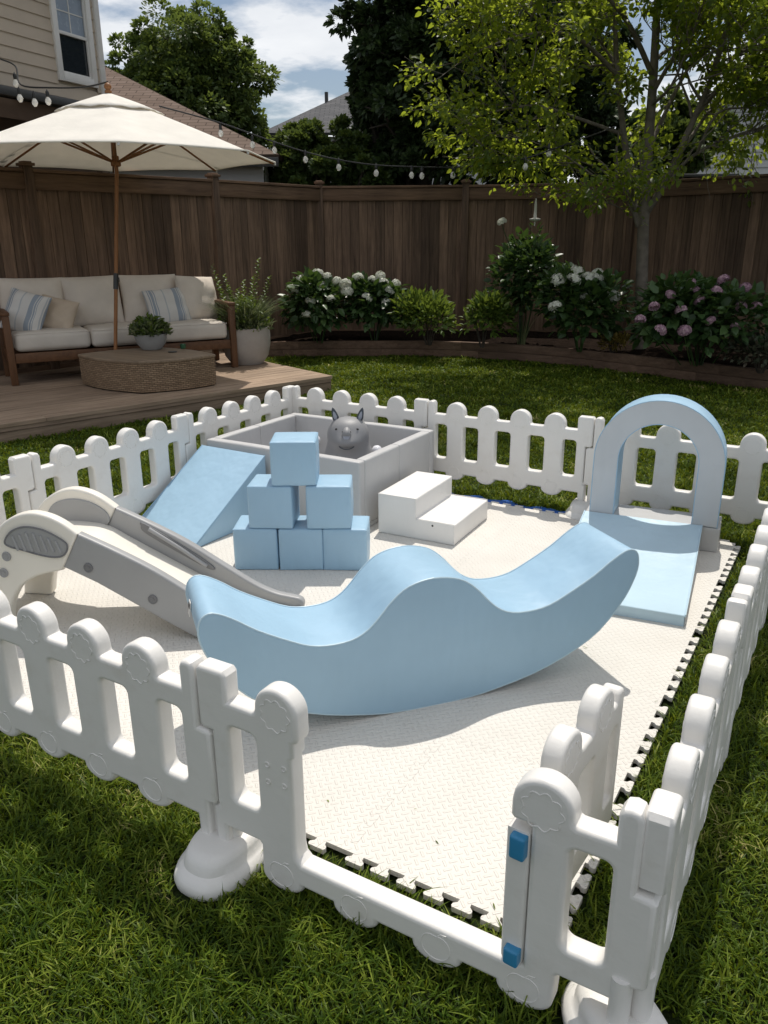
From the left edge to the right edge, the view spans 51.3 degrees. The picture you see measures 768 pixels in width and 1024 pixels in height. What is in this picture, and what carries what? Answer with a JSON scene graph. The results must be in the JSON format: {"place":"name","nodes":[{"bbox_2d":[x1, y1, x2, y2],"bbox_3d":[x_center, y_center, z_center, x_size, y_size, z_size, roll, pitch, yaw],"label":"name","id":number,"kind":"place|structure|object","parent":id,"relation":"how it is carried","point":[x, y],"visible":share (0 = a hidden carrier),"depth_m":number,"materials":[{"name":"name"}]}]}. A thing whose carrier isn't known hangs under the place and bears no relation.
{"place":"outdoors","nodes":[
{"label":"outdoors","id":0,"kind":"place"},
{"bbox_2d":[268,92,485,184],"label":"grey roof house","id":1,"kind":"structure","parent":0,"point":[326,112],"depth_m":24.98,"materials":[{"name":"grey"}]},
{"bbox_2d":[0,353,767,1023],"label":"lawn","id":2,"kind":"structure","parent":0,"point":[668,1015],"depth_m":2.08,"materials":[{"name":"green plant"}]},
{"bbox_2d":[0,454,34,524],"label":"picket fence panel","id":3,"kind":"object","parent":2,"relation":"on","point":[19,480],"visible":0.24,"depth_m":3.94,"materials":[{"name":"white plastic"}]},
{"bbox_2d":[0,167,50,375],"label":"board fence","id":4,"kind":"object","parent":2,"relation":"on","point":[16,257],"visible":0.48,"depth_m":8.81,"materials":[{"name":"brown wood"}]},
{"bbox_2d":[0,0,109,172],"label":"beige house","id":5,"kind":"structure","parent":2,"relation":"on","point":[50,43],"depth_m":10.60,"materials":[{"name":"beige wood"}]},
{"bbox_2d":[0,58,107,106],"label":"string lights","id":6,"kind":"object","parent":5,"relation":"hanging from","point":[16,82],"visible":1,"depth_m":8.60,"materials":[{"name":"black rubber"}]},
{"bbox_2d":[48,0,98,88],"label":"window","id":7,"kind":"structure","parent":5,"relation":"in","point":[71,23],"depth_m":11.06,"materials":[{"name":"white glass"}]},
{"bbox_2d":[27,413,188,513],"bbox_3d":[-1.505,-0.159,4.514,0.059,0.597,1.136,11,22,29],"label":"picket fence panel","id":8,"kind":"object","parent":2,"relation":"on","point":[64,465],"visible":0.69,"depth_m":4.52,"materials":[{"name":"white plastic"}]},
{"bbox_2d":[0,590,218,833],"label":"picket fence panel","id":9,"kind":"object","parent":2,"relation":"on","point":[153,767],"visible":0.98,"depth_m":2.25,"materials":[{"name":"white plastic"}]},
{"bbox_2d":[15,161,222,369],"bbox_3d":[-3.115,-2.974,9.962,0.155,2.422,2.532,16,25,39],"label":"board fence","id":10,"kind":"object","parent":2,"relation":"on","point":[165,225],"visible":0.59,"depth_m":9.66,"materials":[{"name":"brown wood"}]},
{"bbox_2d":[0,350,331,442],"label":"deck","id":11,"kind":"structure","parent":2,"relation":"on","point":[50,402],"depth_m":7.84,"materials":[{"name":"brown wood"}]},
{"bbox_2d":[0,274,237,385],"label":"garden sofa","id":12,"kind":"object","parent":11,"relation":"on","point":[91,330],"visible":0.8,"depth_m":8.95,"materials":[{"name":"beige fabric"}]},
{"bbox_2d":[0,287,51,330],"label":"throw pillow","id":13,"kind":"object","parent":12,"relation":"on","point":[27,311],"visible":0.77,"depth_m":8.44,"materials":[{"name":"fabric"}]},
{"bbox_2d":[42,294,79,327],"bbox_3d":[-3.554,-2.144,8.697,0.400,0.380,0.208,12,-8,-7],"label":"throw pillow","id":14,"kind":"object","parent":12,"relation":"on","point":[61,313],"visible":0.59,"depth_m":8.63,"materials":[{"name":"beige fabric"}]},
{"bbox_2d":[141,287,191,321],"bbox_3d":[-2.510,-2.381,9.273,0.500,0.420,0.200,-18,5,-31],"label":"throw pillow","id":15,"kind":"object","parent":12,"relation":"on","point":[169,305],"visible":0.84,"depth_m":9.19,"materials":[{"name":"fabric"}]},
{"bbox_2d":[78,347,215,392],"bbox_3d":[-2.437,-1.487,8.320,1.273,0.312,0.934,11,22,29],"label":"wicker table","id":16,"kind":"object","parent":11,"relation":"on","point":[137,370],"visible":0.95,"depth_m":8.01,"materials":[{"name":"brown wicker"}]},
{"bbox_2d":[0,82,275,349],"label":"garden umbrella","id":17,"kind":"object","parent":16,"relation":"on","point":[108,130],"visible":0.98,"depth_m":7.96,"materials":[{"name":"beige fabric"}]},
{"bbox_2d":[127,311,173,349],"bbox_3d":[-2.490,-1.935,8.527,0.497,0.401,0.504,11,22,29],"label":"bowl planter","id":18,"kind":"object","parent":16,"relation":"on","point":[146,334],"visible":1,"depth_m":8.43,"materials":[{"name":"concrete"}]},
{"bbox_2d":[180,343,185,348],"bbox_3d":[-2.167,-1.787,8.627,0.064,0.052,0.063,11,22,29],"label":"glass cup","id":19,"kind":"object","parent":16,"relation":"on","point":[182,345],"visible":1,"depth_m":8.61,"materials":[{"name":"green glass"}]},
{"bbox_2d":[203,258,290,364],"bbox_3d":[-1.659,-2.403,9.602,1.254,1.220,1.218,-8,21,-22],"label":"potted plant","id":20,"kind":"object","parent":11,"relation":"on","point":[253,335],"visible":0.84,"depth_m":9.46,"materials":[{"name":"plant"}]},
{"bbox_2d":[104,0,282,148],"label":"garden tree","id":21,"kind":"object","parent":2,"relation":"on","point":[198,64],"visible":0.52,"depth_m":18.04,"materials":[{"name":"green plant"}]},
{"bbox_2d":[105,67,283,182],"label":"house wing","id":22,"kind":"structure","parent":2,"relation":"on","point":[125,87],"depth_m":12.82,"materials":[{"name":"brown tile"}]},
{"bbox_2d":[174,800,263,901],"bbox_3d":[-0.425,0.855,2.181,0.214,0.210,0.337,11,22,29],"label":"fence foot","id":23,"kind":"object","parent":2,"relation":"on","point":[208,866],"visible":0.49,"depth_m":2.10},
{"bbox_2d":[183,385,292,462],"bbox_3d":[-0.948,-0.472,5.409,0.061,0.597,1.136,11,22,29],"label":"picket fence panel","id":24,"kind":"object","parent":2,"relation":"on","point":[210,422],"visible":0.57,"depth_m":5.25,"materials":[{"name":"white plastic"}]},
{"bbox_2d":[204,173,323,351],"bbox_3d":[-1.637,-3.555,11.622,0.155,2.422,2.113,14,24,36],"label":"board fence","id":25,"kind":"object","parent":2,"relation":"on","point":[272,227],"visible":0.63,"depth_m":11.42,"materials":[{"name":"brown wood"}]},
{"bbox_2d":[263,113,397,185],"bbox_3d":[-0.918,-4.644,13.122,2.211,3.497,1.496,11,22,29],"label":"garden tree","id":26,"kind":"object","parent":2,"relation":"on","point":[307,135],"visible":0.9,"depth_m":12.59,"materials":[{"name":"green plant"}]},
{"bbox_2d":[292,385,429,428],"bbox_3d":[-0.196,-0.543,5.592,1.136,0.597,0.060,11,22,29],"label":"picket fence panel","id":27,"kind":"object","parent":2,"relation":"on","point":[395,411],"visible":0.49,"depth_m":5.46,"materials":[{"name":"white plastic"}]},
{"bbox_2d":[16,495,740,931],"bbox_3d":[-0.138,0.364,3.876,3.071,0.016,3.071,11,22,29],"label":"foam play mat","id":28,"kind":"object","parent":2,"relation":"on","point":[404,791],"visible":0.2,"depth_m":2.75,"materials":[{"name":"white plastic"}]},
{"bbox_2d":[0,486,304,636],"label":"toddler slide","id":29,"kind":"object","parent":28,"relation":"on","point":[133,557],"visible":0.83,"depth_m":3.37,"materials":[{"name":"grey plastic"}]},
{"bbox_2d":[142,445,265,545],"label":"wedge ramp","id":30,"kind":"structure","parent":28,"relation":"on","point":[201,500],"depth_m":4.62,"materials":[{"name":"blue plastic"}]},
{"bbox_2d":[233,515,279,569],"bbox_3d":[-0.643,0.155,4.130,0.234,0.233,0.236,0,19,2],"label":"foam cube","id":31,"kind":"object","parent":28,"relation":"on","point":[256,548],"visible":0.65,"depth_m":4.02,"materials":[{"name":"blue plastic"}]},
{"bbox_2d":[247,474,299,528],"bbox_3d":[-0.556,-0.056,4.055,0.230,0.230,0.233,1,19,4],"label":"foam cube","id":32,"kind":"object","parent":31,"relation":"on","point":[271,506],"visible":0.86,"depth_m":3.95,"materials":[{"name":"blue plastic"}]},
{"bbox_2d":[269,432,319,485],"bbox_3d":[-0.441,-0.266,3.979,0.233,0.230,0.233,-1,19,0],"label":"foam cube","id":33,"kind":"object","parent":32,"relation":"on","point":[294,458],"visible":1,"depth_m":3.88,"materials":[{"name":"blue plastic"}]},
{"bbox_2d":[278,515,323,569],"bbox_3d":[-0.417,0.155,4.123,0.234,0.233,0.233,0,19,0],"label":"foam cube","id":34,"kind":"object","parent":28,"relation":"on","point":[300,545],"visible":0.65,"depth_m":4.01,"materials":[{"name":"blue plastic"}]},
{"bbox_2d":[207,413,433,526],"bbox_3d":[-0.388,-0.297,5.131,1.129,0.418,0.923,11,22,29],"label":"ball pit","id":35,"kind":"object","parent":28,"relation":"on","point":[403,452],"visible":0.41,"depth_m":4.89,"materials":[{"name":"grey plastic"}]},
{"bbox_2d":[324,407,372,458],"bbox_3d":[-0.227,-0.399,5.125,0.367,0.554,0.374,0,19,1],"label":"hopper toy","id":36,"kind":"object","parent":35,"relation":"in","point":[347,436],"visible":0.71,"depth_m":4.99,"materials":[{"name":"grey rubber"}]},
{"bbox_2d":[372,445,380,451],"bbox_3d":[-0.046,-0.397,5.163,0.070,0.070,0.068,-6,18,33],"label":"pit ball","id":37,"kind":"object","parent":35,"relation":"in","point":[375,447],"visible":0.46,"depth_m":5.14,"materials":[{"name":"white plastic"}]},
{"bbox_2d":[322,516,369,569],"bbox_3d":[-0.190,0.156,4.117,0.232,0.234,0.231,1,19,3],"label":"foam cube","id":38,"kind":"object","parent":28,"relation":"on","point":[346,549],"visible":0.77,"depth_m":4.01,"materials":[{"name":"blue plastic"}]},
{"bbox_2d":[305,474,353,528],"bbox_3d":[-0.273,-0.055,4.046,0.236,0.234,0.232,0,19,0],"label":"foam cube","id":39,"kind":"object","parent":38,"relation":"on","point":[329,501],"visible":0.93,"depth_m":3.94,"materials":[{"name":"blue plastic"}]},
{"bbox_2d":[185,522,638,715],"bbox_3d":[0.134,0.411,2.947,1.640,0.505,0.321,-7,20,-18],"label":"foam rocker","id":40,"kind":"object","parent":28,"relation":"on","point":[400,629],"visible":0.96,"depth_m":2.82,"materials":[{"name":"blue plastic"}]},
{"bbox_2d":[378,471,487,545],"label":"foam steps","id":41,"kind":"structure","parent":28,"relation":"on","point":[426,506],"depth_m":4.50,"materials":[{"name":"white plastic"}]},
{"bbox_2d":[578,510,702,626],"bbox_3d":[1.205,0.242,3.953,0.621,0.150,0.961,8,21,23],"label":"foam pad","id":42,"kind":"object","parent":28,"relation":"on","point":[662,584],"visible":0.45,"depth_m":3.95,"materials":[{"name":"blue plastic"}]},
{"bbox_2d":[586,394,726,551],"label":"foam arch","id":43,"kind":"structure","parent":28,"relation":"on","point":[697,425],"depth_m":4.21,"materials":[{"name":"blue plastic"}]},
{"bbox_2d":[314,180,462,330],"bbox_3d":[0.075,-3.834,12.403,2.231,2.422,0.155,0,19,2],"label":"board fence","id":44,"kind":"object","parent":2,"relation":"on","point":[407,234],"visible":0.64,"depth_m":12.27,"materials":[{"name":"brown wood"}]},
{"bbox_2d":[196,657,661,1022],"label":"picket gate","id":45,"kind":"structure","parent":2,"relation":"on","point":[560,828],"depth_m":1.81,"materials":[{"name":"white plastic"}]},
{"bbox_2d":[323,0,545,184],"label":"garden tree","id":46,"kind":"object","parent":2,"relation":"on","point":[389,36],"visible":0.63,"depth_m":12.34,"materials":[{"name":"green plant"}]},
{"bbox_2d":[452,493,565,513],"bbox_3d":[0.852,-0.034,5.030,1.250,0.023,0.167,11,22,29],"label":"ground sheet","id":47,"kind":"object","parent":2,"relation":"on","point":[514,504],"visible":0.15,"depth_m":5.09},
{"bbox_2d":[423,400,595,500],"bbox_3d":[0.754,-0.366,5.065,1.136,0.597,0.059,11,22,29],"label":"picket fence panel","id":48,"kind":"object","parent":2,"relation":"on","point":[518,472],"visible":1,"depth_m":5.00,"materials":[{"name":"white plastic"}]},
{"bbox_2d":[268,340,767,389],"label":"bed edging","id":49,"kind":"object","parent":2,"relation":"on","point":[726,375],"visible":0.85,"depth_m":10.75,"materials":[{"name":"brown wood"}]},
{"bbox_2d":[277,266,355,342],"bbox_3d":[-0.940,-2.909,11.218,1.116,1.060,1.242,11,22,29],"label":"hydrangea bush","id":50,"kind":"object","parent":49,"relation":"on","point":[310,289],"visible":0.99,"depth_m":10.96,"materials":[{"name":"green plant"}]},
{"bbox_2d":[387,284,460,345],"bbox_3d":[0.570,-2.696,10.935,1.038,0.827,1.004,11,22,29],"label":"green shrub","id":51,"kind":"object","parent":49,"relation":"on","point":[428,304],"visible":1,"depth_m":10.78,"materials":[{"name":"green plant"}]},
{"bbox_2d":[457,288,518,347],"bbox_3d":[1.391,-2.591,10.680,0.848,0.783,0.777,11,22,29],"label":"green shrub","id":52,"kind":"object","parent":49,"relation":"on","point":[494,308],"visible":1,"depth_m":10.55,"materials":[{"name":"green plant"}]},
{"bbox_2d":[526,259,635,351],"bbox_3d":[2.466,-2.623,10.202,1.138,1.142,1.386,-16,25,-39],"label":"hydrangea bush","id":53,"kind":"object","parent":49,"relation":"on","point":[599,287],"visible":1,"depth_m":9.92,"materials":[{"name":"green plant"}]},
{"bbox_2d":[597,331,630,352],"bbox_3d":[2.912,-2.130,10.045,0.466,0.309,0.394,11,22,29],"label":"shrub","id":54,"kind":"object","parent":49,"relation":"on","point":[621,338],"visible":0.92,"depth_m":10.01,"materials":[{"name":"green plant"}]},
{"bbox_2d":[716,328,767,373],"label":"shrub","id":55,"kind":"object","parent":49,"relation":"on","point":[755,345],"visible":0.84,"depth_m":8.61,"materials":[{"name":"green plant"}]},
{"bbox_2d":[459,179,627,332],"bbox_3d":[2.384,-3.766,12.165,2.477,2.422,0.155,3,19,10],"label":"board fence","id":56,"kind":"object","parent":2,"relation":"on","point":[595,240],"visible":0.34,"depth_m":12.01,"materials":[{"name":"brown wood"}]},
{"bbox_2d":[457,0,644,183],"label":"garden tree","id":57,"kind":"object","parent":2,"relation":"on","point":[591,110],"visible":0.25,"depth_m":12.80,"materials":[{"name":"green plant"}]},
{"bbox_2d":[565,483,589,519],"bbox_3d":[1.228,-0.081,4.867,0.214,0.210,0.337,11,22,29],"label":"fence foot","id":58,"kind":"object","parent":2,"relation":"on","point":[575,509],"visible":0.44,"depth_m":4.79},
{"bbox_2d":[561,972,667,1023],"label":"fence foot","id":59,"kind":"object","parent":2,"relation":"on","point":[580,1004],"visible":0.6,"depth_m":1.65},
{"bbox_2d":[583,417,767,523],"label":"picket fence panel","id":60,"kind":"object","parent":2,"relation":"on","point":[744,504],"visible":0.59,"depth_m":4.52,"materials":[{"name":"white plastic"}]},
{"bbox_2d":[625,83,740,175],"bbox_3d":[5.350,-5.755,15.098,2.124,4.239,2.337,11,22,29],"label":"garden tree","id":61,"kind":"object","parent":2,"relation":"on","point":[696,165],"visible":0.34,"depth_m":14.54,"materials":[{"name":"green plant"}]},
{"bbox_2d":[638,597,747,1018],"bbox_3d":[0.788,0.680,2.029,0.060,0.597,1.136,10,22,28],"label":"picket fence panel","id":62,"kind":"object","parent":2,"relation":"on","point":[676,813],"visible":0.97,"depth_m":1.79,"materials":[{"name":"white plastic"}]},
{"bbox_2d":[618,174,767,344],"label":"board fence","id":63,"kind":"object","parent":2,"relation":"on","point":[717,233],"visible":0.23,"depth_m":10.92,"materials":[{"name":"brown wood"}]},
{"bbox_2d":[724,506,767,761],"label":"picket fence panel","id":64,"kind":"object","parent":2,"relation":"on","point":[751,586],"visible":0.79,"depth_m":2.67,"materials":[{"name":"white plastic"}]},
{"bbox_2d":[749,203,767,344],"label":"board fence","id":65,"kind":"object","parent":2,"relation":"on","point":[762,275],"visible":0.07,"depth_m":10.37,"materials":[{"name":"brown wood"}]},
{"bbox_2d":[98,0,764,182],"label":"sky","id":66,"kind":"structure","parent":0,"point":[289,35],"materials":[{"name":"white"}]},
{"bbox_2d":[270,330,767,368],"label":"bed soil","id":67,"kind":"structure","parent":0,"point":[553,340],"depth_m":11.46,"materials":[{"name":"brown soil"}]},
{"bbox_2d":[339,270,412,339],"bbox_3d":[-0.096,-2.913,11.338,1.131,0.980,0.990,-4,19,-10],"label":"hydrangea bush","id":68,"kind":"object","parent":67,"relation":"on","point":[375,292],"visible":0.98,"depth_m":11.09,"materials":[{"name":"green plant"}]},
{"bbox_2d":[483,217,562,344],"bbox_3d":[1.879,-3.088,10.782,1.136,1.650,1.113,11,22,29],"label":"tall shrub","id":69,"kind":"object","parent":67,"relation":"on","point":[526,255],"visible":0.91,"depth_m":10.58,"materials":[{"name":"green plant"}]},
{"bbox_2d":[393,0,767,348],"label":"shade tree","id":70,"kind":"object","parent":67,"relation":"on","point":[687,20],"visible":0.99,"depth_m":9.24,"materials":[{"name":"green plant"}]},
{"bbox_2d":[159,105,613,178],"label":"string lights","id":71,"kind":"object","parent":70,"relation":"hanging from","point":[376,172],"visible":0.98,"depth_m":9.67,"materials":[{"name":"black rubber"}]},
{"bbox_2d":[529,194,539,225],"bbox_3d":[1.975,-3.957,10.434,0.144,0.430,0.144,11,22,29],"label":"hanging ornament","id":72,"kind":"object","parent":70,"relation":"hanging from","point":[534,219],"visible":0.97,"depth_m":10.43,"materials":[{"name":"white metal"}]},
{"bbox_2d":[625,269,767,366],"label":"hydrangea bush","id":73,"kind":"object","parent":67,"relation":"on","point":[695,302],"visible":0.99,"depth_m":8.70,"materials":[{"name":"green plant"}]},
{"bbox_2d":[697,91,767,174],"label":"pale house","id":74,"kind":"structure","parent":0,"point":[762,167],"depth_m":17.89,"materials":[{"name":"grey"}]}
]}

